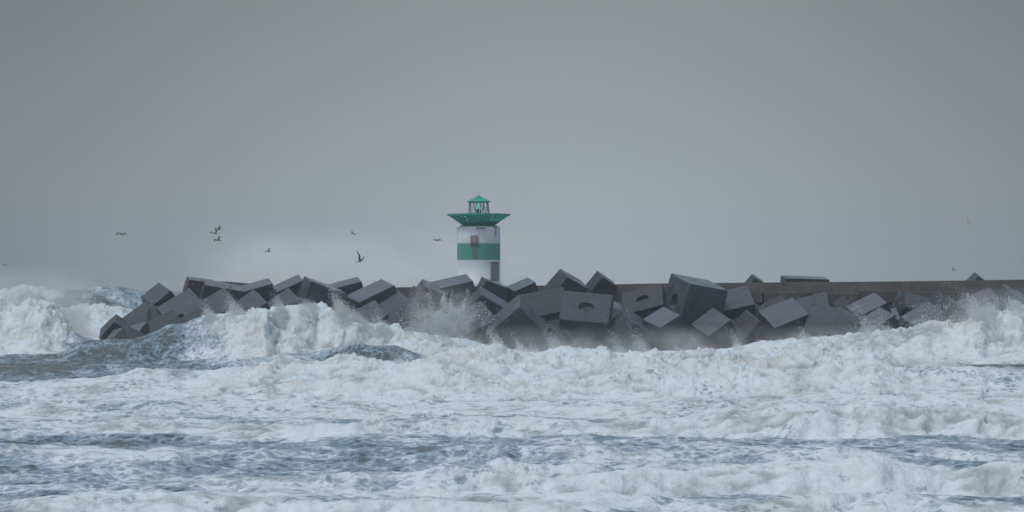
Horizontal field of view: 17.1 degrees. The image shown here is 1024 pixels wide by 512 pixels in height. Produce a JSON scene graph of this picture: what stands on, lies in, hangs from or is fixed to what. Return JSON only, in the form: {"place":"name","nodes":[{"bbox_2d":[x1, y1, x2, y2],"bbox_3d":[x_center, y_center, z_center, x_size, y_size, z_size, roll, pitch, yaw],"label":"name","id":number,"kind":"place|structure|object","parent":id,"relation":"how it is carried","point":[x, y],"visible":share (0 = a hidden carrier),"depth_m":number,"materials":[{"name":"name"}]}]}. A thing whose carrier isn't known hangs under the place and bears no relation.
{"place":"outdoors","nodes":[
{"label":"outdoors","id":0,"kind":"place"},
{"bbox_2d":[0,284,1023,511],"bbox_3d":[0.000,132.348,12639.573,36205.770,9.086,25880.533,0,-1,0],"label":"sea","id":1,"kind":"structure","parent":0,"point":[85,410],"depth_m":163.02,"materials":[{"name":"liquid"}]},
{"bbox_2d":[0,273,1023,511],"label":"sea spray","id":2,"kind":"object","parent":1,"relation":"on","point":[447,330],"visible":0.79,"depth_m":332.08,"materials":[{"name":"white liquid"}]},
{"bbox_2d":[99,269,1023,351],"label":"breakwater","id":3,"kind":"object","parent":1,"relation":"in","point":[683,312],"visible":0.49,"depth_m":387.06,"materials":[{"name":"concrete"}]},
{"bbox_2d":[447,191,509,285],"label":"lighthouse","id":4,"kind":"object","parent":3,"relation":"on","point":[478,244],"visible":0.96,"depth_m":400.90,"materials":[{"name":"white paint"}]},
{"bbox_2d":[470,235,477,242],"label":"window frame","id":5,"kind":"structure","parent":4,"relation":"in","point":[471,236],"depth_m":400.47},
{"bbox_2d":[491,263,498,280],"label":"door leaf","id":6,"kind":"structure","parent":4,"relation":"in","point":[494,266],"depth_m":401.25,"materials":[{"name":"paint"}]},
{"bbox_2d":[0,0,1023,291],"label":"sky","id":7,"kind":"structure","parent":0,"point":[625,141],"materials":[{"name":"grey"}]}
]}

